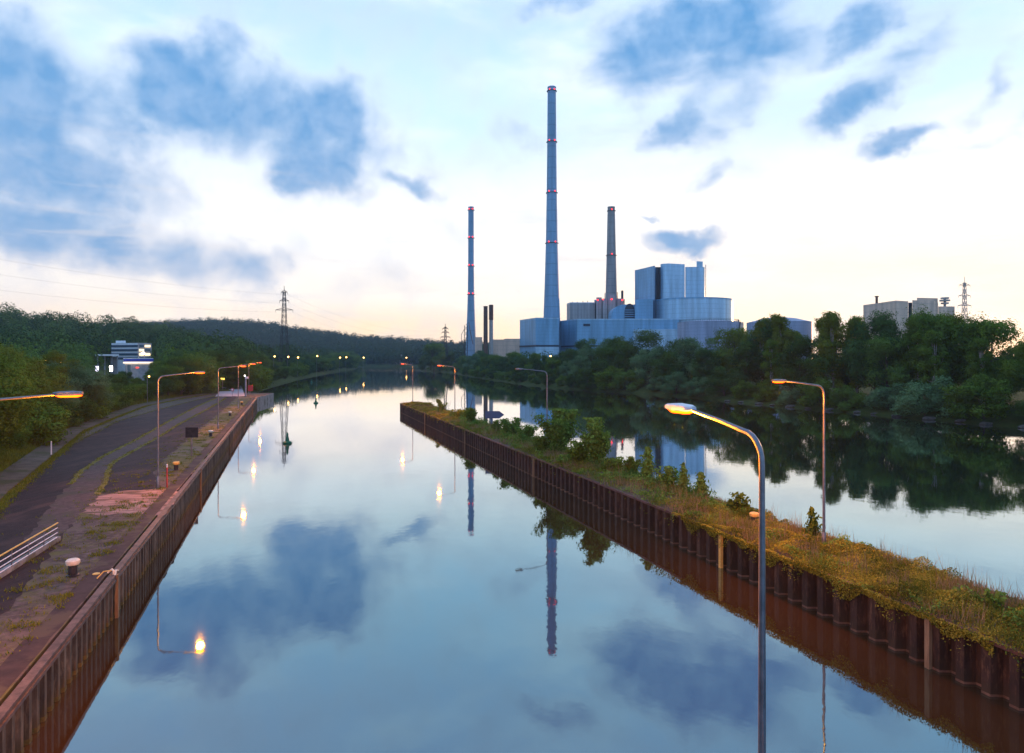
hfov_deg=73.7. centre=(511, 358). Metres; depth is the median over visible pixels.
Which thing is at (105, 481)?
moss line
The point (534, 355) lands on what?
broadleaf tree
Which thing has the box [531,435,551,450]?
bush
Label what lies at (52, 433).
bank shrub
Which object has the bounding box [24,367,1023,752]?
river water
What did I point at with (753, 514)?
mooring bollard
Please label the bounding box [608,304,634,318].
arched hall
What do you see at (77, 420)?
willow tree
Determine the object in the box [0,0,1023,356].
sky
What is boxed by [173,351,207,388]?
broadleaf tree
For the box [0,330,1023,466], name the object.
ground
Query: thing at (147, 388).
road lamp
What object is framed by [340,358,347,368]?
broadleaf tree
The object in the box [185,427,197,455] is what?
signboard
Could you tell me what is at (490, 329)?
chimney
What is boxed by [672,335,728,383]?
willow tree
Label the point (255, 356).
broadleaf tree
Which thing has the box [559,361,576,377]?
willow tree
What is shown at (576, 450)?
bush
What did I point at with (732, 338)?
broadleaf tree
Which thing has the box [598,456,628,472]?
bush
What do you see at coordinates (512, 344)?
works shed
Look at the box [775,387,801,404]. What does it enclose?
bank shrub
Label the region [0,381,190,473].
slope grass
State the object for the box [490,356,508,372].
willow tree
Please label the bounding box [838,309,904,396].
broadleaf tree
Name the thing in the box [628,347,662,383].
willow tree
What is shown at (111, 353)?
window
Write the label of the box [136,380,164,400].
willow tree
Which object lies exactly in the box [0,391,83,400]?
street lamp
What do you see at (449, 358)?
broadleaf tree
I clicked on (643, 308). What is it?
pump house
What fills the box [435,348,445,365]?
broadleaf tree
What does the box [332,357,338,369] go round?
broadleaf tree
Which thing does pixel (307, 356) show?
willow tree
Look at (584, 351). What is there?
willow tree
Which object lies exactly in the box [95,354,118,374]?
canopy roof
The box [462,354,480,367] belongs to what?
willow tree
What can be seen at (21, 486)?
kerb grass
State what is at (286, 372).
broadleaf tree
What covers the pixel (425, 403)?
bush
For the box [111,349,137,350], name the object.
window
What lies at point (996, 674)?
pier wall
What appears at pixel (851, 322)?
poplar tree
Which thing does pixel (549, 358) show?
broadleaf tree
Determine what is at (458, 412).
bush
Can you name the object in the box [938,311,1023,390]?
broadleaf tree
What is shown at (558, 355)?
broadleaf tree
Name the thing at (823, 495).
street lamp
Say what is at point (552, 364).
broadleaf tree
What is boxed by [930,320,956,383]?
poplar tree
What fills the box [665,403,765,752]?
street lamp
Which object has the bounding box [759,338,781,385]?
poplar tree
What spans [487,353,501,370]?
broadleaf tree
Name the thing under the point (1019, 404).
willow tree
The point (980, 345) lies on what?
poplar tree
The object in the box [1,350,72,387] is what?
broadleaf tree
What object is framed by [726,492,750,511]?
bush
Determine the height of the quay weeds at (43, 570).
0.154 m
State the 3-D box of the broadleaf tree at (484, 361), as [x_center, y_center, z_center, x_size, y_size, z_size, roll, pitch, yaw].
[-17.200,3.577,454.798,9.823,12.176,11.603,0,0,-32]
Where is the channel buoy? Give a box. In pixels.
[283,432,291,443]
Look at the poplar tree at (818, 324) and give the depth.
183.34 m
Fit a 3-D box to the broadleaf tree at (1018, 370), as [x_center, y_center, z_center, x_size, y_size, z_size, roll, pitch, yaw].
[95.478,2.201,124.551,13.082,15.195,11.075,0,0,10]
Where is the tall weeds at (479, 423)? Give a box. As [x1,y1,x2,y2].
[422,405,722,506]
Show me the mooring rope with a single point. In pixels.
(114, 572)
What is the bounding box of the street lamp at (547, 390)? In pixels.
[516,368,547,436]
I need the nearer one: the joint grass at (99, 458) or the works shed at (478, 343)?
the joint grass at (99, 458)
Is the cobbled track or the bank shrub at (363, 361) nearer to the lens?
the cobbled track
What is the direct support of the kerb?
on the asphalt yard at (36, 500)
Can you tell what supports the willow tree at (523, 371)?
on the ground at (1011, 419)
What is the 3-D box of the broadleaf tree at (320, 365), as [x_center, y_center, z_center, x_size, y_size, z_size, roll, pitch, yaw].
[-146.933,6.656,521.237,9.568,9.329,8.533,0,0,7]
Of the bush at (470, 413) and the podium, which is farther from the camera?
the podium
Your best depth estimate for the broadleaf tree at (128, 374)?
233.58 m
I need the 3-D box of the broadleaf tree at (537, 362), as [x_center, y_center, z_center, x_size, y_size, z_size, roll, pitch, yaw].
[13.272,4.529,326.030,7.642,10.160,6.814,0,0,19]
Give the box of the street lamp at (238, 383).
[238,363,255,408]
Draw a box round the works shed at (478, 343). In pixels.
[475,337,481,353]
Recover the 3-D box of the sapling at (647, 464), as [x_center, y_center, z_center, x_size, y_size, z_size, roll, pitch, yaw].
[10.833,8.511,54.626,2.053,3.022,2.051,0,0,0]
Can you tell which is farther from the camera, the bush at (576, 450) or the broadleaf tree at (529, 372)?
the broadleaf tree at (529, 372)
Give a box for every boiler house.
[567,301,594,319]
[594,291,624,318]
[635,261,705,318]
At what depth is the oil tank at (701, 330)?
480.98 m
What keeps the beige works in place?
on the ground at (1011, 419)
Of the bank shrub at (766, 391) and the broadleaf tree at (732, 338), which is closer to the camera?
the bank shrub at (766, 391)
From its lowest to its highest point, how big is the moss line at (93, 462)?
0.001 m
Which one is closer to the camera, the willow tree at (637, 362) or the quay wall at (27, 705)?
the quay wall at (27, 705)
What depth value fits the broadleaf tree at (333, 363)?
593.54 m
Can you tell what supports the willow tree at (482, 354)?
on the ground at (1011, 419)
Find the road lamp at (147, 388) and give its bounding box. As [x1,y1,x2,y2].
[147,375,149,402]
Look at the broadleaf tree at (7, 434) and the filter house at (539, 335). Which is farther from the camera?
the filter house at (539, 335)
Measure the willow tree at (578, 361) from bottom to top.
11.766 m
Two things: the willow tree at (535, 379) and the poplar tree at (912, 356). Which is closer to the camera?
the poplar tree at (912, 356)
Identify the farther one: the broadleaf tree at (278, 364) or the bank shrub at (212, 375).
the broadleaf tree at (278, 364)
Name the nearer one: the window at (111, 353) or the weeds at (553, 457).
the weeds at (553, 457)
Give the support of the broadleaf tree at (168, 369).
on the ground at (1011, 419)
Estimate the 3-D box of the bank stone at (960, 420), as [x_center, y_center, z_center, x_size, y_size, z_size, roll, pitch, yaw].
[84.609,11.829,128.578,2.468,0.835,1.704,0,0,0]
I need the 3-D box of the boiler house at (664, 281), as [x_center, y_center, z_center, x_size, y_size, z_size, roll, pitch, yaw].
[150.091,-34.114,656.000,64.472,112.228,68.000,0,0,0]
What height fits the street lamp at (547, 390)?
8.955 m
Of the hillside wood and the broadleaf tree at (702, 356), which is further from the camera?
the hillside wood
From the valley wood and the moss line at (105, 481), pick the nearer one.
the moss line at (105, 481)
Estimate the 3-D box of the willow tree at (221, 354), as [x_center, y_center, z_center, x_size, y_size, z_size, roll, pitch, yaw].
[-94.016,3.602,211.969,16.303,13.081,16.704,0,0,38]
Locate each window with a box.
[111,345,137,346]
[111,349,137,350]
[111,353,137,354]
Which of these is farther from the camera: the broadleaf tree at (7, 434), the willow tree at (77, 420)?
the willow tree at (77, 420)
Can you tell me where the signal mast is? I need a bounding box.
[244,375,247,395]
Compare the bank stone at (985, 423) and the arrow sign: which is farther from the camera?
the bank stone at (985, 423)
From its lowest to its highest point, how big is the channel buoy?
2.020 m
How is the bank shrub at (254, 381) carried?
on the ground at (1011, 419)
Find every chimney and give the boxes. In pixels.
[466,206,475,355]
[483,306,487,354]
[489,305,492,354]
[544,85,560,353]
[605,206,616,298]
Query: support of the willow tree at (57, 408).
on the ground at (1011, 419)
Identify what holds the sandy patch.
on the quay deck
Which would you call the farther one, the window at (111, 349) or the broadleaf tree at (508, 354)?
the broadleaf tree at (508, 354)
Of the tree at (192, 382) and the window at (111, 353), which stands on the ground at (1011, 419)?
the tree at (192, 382)
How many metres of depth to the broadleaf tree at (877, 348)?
152.21 m
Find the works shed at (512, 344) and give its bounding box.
[504,339,519,356]
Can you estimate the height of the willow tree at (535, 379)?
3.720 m
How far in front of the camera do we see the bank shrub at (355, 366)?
744.50 m
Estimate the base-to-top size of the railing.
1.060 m
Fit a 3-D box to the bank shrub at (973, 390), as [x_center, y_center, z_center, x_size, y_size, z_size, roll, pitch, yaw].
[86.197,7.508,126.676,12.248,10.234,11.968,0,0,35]
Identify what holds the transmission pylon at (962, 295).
on the ground at (1011, 419)
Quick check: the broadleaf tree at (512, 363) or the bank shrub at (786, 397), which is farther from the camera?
the broadleaf tree at (512, 363)
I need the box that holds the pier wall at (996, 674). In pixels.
[400,403,1023,710]
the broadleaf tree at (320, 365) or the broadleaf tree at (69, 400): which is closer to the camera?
the broadleaf tree at (69, 400)
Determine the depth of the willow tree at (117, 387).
130.77 m
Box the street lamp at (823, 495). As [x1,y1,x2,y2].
[771,379,825,542]
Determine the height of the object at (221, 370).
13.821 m
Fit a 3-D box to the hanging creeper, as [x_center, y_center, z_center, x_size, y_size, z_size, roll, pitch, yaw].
[13.783,10.314,33.504,0.210,0.939,20.084,0,0,-18]
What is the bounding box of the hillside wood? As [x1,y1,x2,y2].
[0,302,416,369]
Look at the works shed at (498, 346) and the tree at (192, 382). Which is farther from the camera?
the works shed at (498, 346)
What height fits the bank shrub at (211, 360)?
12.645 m
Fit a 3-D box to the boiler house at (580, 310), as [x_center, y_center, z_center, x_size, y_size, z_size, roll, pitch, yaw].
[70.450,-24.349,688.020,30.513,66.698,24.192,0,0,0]
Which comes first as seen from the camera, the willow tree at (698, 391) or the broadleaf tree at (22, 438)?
the broadleaf tree at (22, 438)
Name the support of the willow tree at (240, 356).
on the ground at (1011, 419)
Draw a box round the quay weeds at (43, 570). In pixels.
[0,398,250,656]
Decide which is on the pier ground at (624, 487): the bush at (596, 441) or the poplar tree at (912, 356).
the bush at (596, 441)
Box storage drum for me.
[655,297,733,321]
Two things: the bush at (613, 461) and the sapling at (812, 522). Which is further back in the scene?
the bush at (613, 461)
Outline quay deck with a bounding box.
[0,393,271,705]
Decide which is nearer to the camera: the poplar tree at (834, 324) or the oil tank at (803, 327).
the poplar tree at (834, 324)
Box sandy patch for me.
[81,487,179,515]
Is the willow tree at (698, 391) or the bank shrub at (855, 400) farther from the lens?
the willow tree at (698, 391)
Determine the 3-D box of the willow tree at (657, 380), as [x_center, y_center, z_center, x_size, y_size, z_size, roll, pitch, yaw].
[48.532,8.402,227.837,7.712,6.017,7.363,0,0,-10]
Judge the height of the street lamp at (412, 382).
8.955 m
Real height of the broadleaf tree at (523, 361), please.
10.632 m
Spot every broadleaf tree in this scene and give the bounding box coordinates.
[0,339,51,454]
[0,342,72,402]
[0,383,58,425]
[0,409,25,455]
[0,421,33,450]
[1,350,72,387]
[38,358,117,407]
[47,386,79,416]
[97,386,122,408]
[108,374,123,385]
[110,373,129,385]
[126,372,132,379]
[128,377,142,384]
[148,360,161,370]
[150,362,186,394]
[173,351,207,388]
[225,362,252,388]
[247,352,263,364]
[275,362,282,372]
[278,368,289,378]
[312,355,320,361]
[314,361,324,371]
[317,359,329,370]
[328,359,335,370]
[329,351,343,361]
[331,355,342,365]
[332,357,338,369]
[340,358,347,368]
[421,341,445,370]
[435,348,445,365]
[444,351,454,366]
[456,355,466,366]
[479,356,490,366]
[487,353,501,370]
[506,350,517,366]
[508,351,521,361]
[509,360,519,372]
[513,357,526,373]
[524,363,533,375]
[527,351,541,371]
[532,358,544,376]
[541,354,549,373]
[545,356,555,372]
[545,359,560,376]
[551,351,568,374]
[572,339,597,370]
[603,335,632,380]
[689,346,723,386]
[709,325,751,376]
[726,341,765,388]
[737,320,791,385]
[775,334,819,390]
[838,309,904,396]
[859,331,914,390]
[893,302,964,383]
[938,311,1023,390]
[940,310,969,387]
[993,336,1023,397]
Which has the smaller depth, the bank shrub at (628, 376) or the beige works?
the bank shrub at (628, 376)
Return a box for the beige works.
[863,296,954,339]
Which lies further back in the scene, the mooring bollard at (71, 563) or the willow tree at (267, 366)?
the willow tree at (267, 366)
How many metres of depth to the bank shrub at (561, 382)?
276.56 m
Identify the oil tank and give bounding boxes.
[677,318,740,354]
[747,317,812,369]
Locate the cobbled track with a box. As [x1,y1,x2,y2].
[23,396,225,543]
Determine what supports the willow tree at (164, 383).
on the ground at (1011, 419)
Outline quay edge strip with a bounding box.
[0,397,254,696]
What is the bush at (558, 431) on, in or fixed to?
on the pier ground at (624, 487)
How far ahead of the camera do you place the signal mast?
180.47 m
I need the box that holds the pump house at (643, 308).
[635,299,652,318]
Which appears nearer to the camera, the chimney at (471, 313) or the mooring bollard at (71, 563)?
the mooring bollard at (71, 563)
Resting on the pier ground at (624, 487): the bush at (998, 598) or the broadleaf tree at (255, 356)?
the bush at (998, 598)
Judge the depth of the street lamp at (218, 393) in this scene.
96.85 m
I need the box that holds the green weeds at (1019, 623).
[573,463,1023,662]
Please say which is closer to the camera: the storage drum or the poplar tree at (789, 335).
the poplar tree at (789, 335)
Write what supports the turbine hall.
on the ground at (1011, 419)
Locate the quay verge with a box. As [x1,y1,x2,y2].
[162,397,250,473]
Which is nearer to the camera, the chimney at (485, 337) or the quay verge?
the quay verge
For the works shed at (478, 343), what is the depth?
640.00 m
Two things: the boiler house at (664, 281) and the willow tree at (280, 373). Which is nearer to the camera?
the willow tree at (280, 373)
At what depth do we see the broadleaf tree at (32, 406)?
78.38 m
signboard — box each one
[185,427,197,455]
[248,385,252,395]
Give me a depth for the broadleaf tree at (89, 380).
108.94 m
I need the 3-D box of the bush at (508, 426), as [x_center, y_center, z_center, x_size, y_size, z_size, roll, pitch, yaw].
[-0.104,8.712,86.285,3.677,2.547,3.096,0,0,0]
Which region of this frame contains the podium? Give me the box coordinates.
[633,329,676,350]
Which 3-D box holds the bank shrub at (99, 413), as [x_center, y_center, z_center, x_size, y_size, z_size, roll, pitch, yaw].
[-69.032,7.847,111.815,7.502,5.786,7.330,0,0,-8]
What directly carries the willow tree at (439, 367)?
on the ground at (1011, 419)
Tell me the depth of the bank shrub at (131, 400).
137.08 m
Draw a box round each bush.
[418,402,433,405]
[436,399,447,409]
[448,409,466,416]
[463,407,477,421]
[491,420,500,430]
[497,417,522,434]
[514,424,538,438]
[531,408,581,453]
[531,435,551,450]
[556,454,571,464]
[564,440,588,464]
[576,417,615,464]
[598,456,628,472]
[623,456,642,474]
[652,465,679,486]
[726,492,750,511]
[984,587,1007,609]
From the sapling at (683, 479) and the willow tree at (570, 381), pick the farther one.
the willow tree at (570, 381)
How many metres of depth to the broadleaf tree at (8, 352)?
83.47 m
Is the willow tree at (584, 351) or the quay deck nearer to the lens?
the quay deck
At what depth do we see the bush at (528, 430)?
80.97 m
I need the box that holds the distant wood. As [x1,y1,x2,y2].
[100,316,488,364]
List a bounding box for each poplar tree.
[750,317,770,381]
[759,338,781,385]
[769,314,791,388]
[781,329,806,372]
[813,310,848,394]
[814,318,837,384]
[841,315,869,395]
[844,320,872,393]
[898,312,932,387]
[915,328,952,389]
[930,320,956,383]
[964,336,1000,400]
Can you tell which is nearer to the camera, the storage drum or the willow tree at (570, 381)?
the willow tree at (570, 381)
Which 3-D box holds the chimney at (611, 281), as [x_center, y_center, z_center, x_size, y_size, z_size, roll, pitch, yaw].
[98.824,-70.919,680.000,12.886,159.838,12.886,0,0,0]
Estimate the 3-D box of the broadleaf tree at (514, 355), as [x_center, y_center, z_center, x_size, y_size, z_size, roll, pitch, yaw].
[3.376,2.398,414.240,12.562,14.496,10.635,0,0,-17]
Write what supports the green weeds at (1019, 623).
on the pier ground at (624, 487)
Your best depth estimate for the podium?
594.98 m
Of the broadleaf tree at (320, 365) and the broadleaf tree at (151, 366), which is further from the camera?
the broadleaf tree at (320, 365)
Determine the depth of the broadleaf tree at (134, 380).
165.72 m
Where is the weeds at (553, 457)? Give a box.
[457,422,726,524]
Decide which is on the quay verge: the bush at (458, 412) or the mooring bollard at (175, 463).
the mooring bollard at (175, 463)
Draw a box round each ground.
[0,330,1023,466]
[406,402,1023,648]
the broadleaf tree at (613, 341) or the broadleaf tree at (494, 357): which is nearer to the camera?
the broadleaf tree at (613, 341)
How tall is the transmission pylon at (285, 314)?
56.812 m
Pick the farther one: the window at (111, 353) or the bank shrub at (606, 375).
the window at (111, 353)
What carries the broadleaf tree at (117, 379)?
on the ground at (1011, 419)
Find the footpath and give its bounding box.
[0,394,204,500]
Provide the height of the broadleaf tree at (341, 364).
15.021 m
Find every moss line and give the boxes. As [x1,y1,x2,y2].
[68,396,221,483]
[94,400,222,494]
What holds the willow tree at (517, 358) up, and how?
on the ground at (1011, 419)
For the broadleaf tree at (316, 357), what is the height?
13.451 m
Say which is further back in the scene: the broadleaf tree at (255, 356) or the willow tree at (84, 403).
the broadleaf tree at (255, 356)
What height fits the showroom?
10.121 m
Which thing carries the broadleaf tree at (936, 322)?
on the ground at (1011, 419)
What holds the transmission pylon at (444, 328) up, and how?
on the ground at (1011, 419)
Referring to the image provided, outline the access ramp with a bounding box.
[215,387,244,396]
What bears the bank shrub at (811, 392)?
on the ground at (1011, 419)
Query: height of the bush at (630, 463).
1.745 m
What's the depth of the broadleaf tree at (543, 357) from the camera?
351.31 m
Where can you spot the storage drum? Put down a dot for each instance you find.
(696, 308)
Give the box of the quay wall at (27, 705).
[0,393,273,752]
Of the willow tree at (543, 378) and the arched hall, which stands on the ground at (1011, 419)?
the willow tree at (543, 378)
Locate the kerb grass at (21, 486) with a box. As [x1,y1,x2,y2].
[0,394,208,518]
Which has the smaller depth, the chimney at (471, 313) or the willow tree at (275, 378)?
the willow tree at (275, 378)
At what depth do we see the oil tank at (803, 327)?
500.18 m
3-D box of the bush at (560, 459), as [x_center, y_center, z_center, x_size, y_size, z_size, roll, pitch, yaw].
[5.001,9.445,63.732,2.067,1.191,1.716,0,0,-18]
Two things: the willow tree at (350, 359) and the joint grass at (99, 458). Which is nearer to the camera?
the joint grass at (99, 458)
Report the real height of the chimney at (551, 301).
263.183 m
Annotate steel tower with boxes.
[461,322,472,355]
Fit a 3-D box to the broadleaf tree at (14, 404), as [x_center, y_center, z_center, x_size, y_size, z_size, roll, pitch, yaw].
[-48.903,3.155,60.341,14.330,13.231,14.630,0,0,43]
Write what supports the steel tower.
on the ground at (1011, 419)
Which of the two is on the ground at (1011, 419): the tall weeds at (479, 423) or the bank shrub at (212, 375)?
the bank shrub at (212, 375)
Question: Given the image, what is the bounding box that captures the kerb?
[0,536,60,577]
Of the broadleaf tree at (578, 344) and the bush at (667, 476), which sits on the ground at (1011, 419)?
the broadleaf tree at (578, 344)
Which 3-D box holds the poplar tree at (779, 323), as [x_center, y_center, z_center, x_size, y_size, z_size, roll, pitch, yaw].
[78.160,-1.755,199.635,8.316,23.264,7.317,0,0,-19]
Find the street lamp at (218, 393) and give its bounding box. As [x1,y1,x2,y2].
[217,365,245,428]
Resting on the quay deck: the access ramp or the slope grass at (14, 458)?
the access ramp
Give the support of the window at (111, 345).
in the office building
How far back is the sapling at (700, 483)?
47.37 m
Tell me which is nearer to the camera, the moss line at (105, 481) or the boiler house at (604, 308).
the moss line at (105, 481)
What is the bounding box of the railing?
[0,522,57,572]
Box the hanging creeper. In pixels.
[680,516,994,654]
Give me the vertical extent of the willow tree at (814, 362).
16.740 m
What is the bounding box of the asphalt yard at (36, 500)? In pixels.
[0,396,236,614]
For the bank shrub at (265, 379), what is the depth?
247.69 m
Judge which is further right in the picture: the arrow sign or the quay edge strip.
the arrow sign
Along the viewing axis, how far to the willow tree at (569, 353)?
308.87 m
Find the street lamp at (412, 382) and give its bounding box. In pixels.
[401,363,412,401]
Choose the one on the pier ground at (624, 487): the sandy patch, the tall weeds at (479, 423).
the tall weeds at (479, 423)
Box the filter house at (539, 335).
[519,318,558,367]
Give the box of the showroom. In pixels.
[123,358,153,379]
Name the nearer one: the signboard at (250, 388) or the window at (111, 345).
the signboard at (250, 388)
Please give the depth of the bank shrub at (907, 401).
134.42 m
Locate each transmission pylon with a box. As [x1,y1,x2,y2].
[275,290,291,363]
[440,324,448,367]
[958,276,970,321]
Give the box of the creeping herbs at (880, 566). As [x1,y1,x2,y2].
[670,501,1023,677]
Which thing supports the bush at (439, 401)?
on the pier ground at (624, 487)
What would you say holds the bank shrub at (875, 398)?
on the ground at (1011, 419)
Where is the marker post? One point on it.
(166, 475)
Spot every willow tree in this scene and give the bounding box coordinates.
[38,396,71,427]
[51,396,86,426]
[67,391,95,422]
[110,383,127,409]
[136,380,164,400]
[143,375,176,395]
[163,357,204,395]
[199,349,237,388]
[215,348,256,364]
[264,365,275,382]
[264,366,277,380]
[274,368,283,379]
[299,359,315,374]
[303,354,314,361]
[342,355,356,367]
[434,362,442,370]
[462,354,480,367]
[479,352,488,358]
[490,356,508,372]
[509,355,526,364]
[510,367,528,380]
[513,372,527,382]
[532,377,540,383]
[536,369,556,385]
[557,348,576,376]
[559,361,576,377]
[565,373,579,387]
[568,355,592,378]
[577,337,619,379]
[586,347,629,381]
[611,328,665,381]
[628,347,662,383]
[646,375,664,390]
[648,352,689,385]
[655,338,692,381]
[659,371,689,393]
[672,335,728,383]
[686,376,709,395]
[795,332,871,393]
[1011,399,1023,416]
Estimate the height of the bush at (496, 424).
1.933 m
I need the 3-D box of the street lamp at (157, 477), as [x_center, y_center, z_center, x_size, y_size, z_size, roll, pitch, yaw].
[-25.723,5.497,53.043,3.403,9.005,0.300,0,0,-18]
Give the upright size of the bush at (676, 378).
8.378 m
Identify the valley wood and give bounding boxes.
[1,336,252,369]
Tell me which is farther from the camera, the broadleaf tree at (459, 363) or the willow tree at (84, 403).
the broadleaf tree at (459, 363)
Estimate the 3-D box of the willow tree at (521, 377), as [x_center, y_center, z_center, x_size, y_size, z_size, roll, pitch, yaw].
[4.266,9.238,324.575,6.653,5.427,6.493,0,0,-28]
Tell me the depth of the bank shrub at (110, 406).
120.08 m
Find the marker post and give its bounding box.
[166,464,167,487]
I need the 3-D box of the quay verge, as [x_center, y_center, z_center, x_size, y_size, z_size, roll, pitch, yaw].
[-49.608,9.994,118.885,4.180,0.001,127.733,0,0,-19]
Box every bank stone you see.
[922,416,935,419]
[954,419,965,421]
[979,422,992,424]
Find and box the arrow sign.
[485,411,503,423]
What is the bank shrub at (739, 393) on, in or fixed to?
on the ground at (1011, 419)
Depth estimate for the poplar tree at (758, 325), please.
203.68 m
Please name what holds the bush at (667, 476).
on the pier ground at (624, 487)
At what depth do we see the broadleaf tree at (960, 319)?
151.94 m
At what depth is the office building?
348.16 m
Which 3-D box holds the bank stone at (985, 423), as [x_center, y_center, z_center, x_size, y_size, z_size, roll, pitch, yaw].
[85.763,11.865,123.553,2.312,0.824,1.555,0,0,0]
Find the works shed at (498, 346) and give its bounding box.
[493,339,503,356]
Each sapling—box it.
[634,446,659,478]
[675,462,690,492]
[686,472,711,497]
[804,506,821,536]
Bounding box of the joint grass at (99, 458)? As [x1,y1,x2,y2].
[2,396,226,506]
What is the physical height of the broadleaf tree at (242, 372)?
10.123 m
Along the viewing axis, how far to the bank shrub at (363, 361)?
926.60 m
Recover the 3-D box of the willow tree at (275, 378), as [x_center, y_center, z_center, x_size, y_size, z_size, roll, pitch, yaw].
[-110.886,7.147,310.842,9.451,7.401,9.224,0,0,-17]
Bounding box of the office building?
[111,341,151,371]
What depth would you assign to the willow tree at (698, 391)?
207.70 m
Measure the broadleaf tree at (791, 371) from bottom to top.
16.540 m
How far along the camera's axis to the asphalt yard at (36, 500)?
59.30 m
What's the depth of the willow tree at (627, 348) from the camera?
254.22 m
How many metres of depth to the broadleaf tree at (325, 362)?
543.00 m
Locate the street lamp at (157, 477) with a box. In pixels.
[156,371,204,488]
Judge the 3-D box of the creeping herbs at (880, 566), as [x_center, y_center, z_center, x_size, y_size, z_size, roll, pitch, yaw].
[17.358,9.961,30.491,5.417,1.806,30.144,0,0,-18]
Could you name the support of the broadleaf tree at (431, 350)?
on the ground at (1011, 419)
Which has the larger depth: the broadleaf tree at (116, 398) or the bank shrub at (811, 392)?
the bank shrub at (811, 392)
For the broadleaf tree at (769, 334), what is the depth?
202.93 m
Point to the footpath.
(17, 471)
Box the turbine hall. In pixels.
[560,319,680,354]
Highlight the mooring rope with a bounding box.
[107,568,118,574]
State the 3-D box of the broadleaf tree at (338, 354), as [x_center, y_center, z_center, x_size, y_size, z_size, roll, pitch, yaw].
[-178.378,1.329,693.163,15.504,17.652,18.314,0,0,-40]
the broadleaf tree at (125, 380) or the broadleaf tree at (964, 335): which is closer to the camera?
the broadleaf tree at (964, 335)
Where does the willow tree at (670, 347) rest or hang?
on the ground at (1011, 419)
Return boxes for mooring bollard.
[65,558,79,576]
[172,461,179,470]
[749,512,758,521]
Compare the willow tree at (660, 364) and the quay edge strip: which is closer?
the quay edge strip
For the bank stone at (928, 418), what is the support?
on the ground at (1011, 419)
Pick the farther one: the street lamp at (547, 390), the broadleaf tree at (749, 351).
the broadleaf tree at (749, 351)
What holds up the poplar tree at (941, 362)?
on the ground at (1011, 419)
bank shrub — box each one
[12,393,76,445]
[83,390,111,418]
[92,390,116,414]
[107,382,136,406]
[181,351,223,393]
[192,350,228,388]
[196,351,216,388]
[236,361,263,391]
[242,359,276,388]
[346,354,357,367]
[355,354,365,365]
[555,374,566,385]
[593,366,625,389]
[612,369,646,391]
[730,380,758,398]
[754,380,781,400]
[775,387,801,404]
[795,376,832,405]
[828,384,868,410]
[863,382,905,410]
[889,375,957,417]
[938,372,1014,421]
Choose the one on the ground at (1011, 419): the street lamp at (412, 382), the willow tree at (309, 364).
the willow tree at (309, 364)

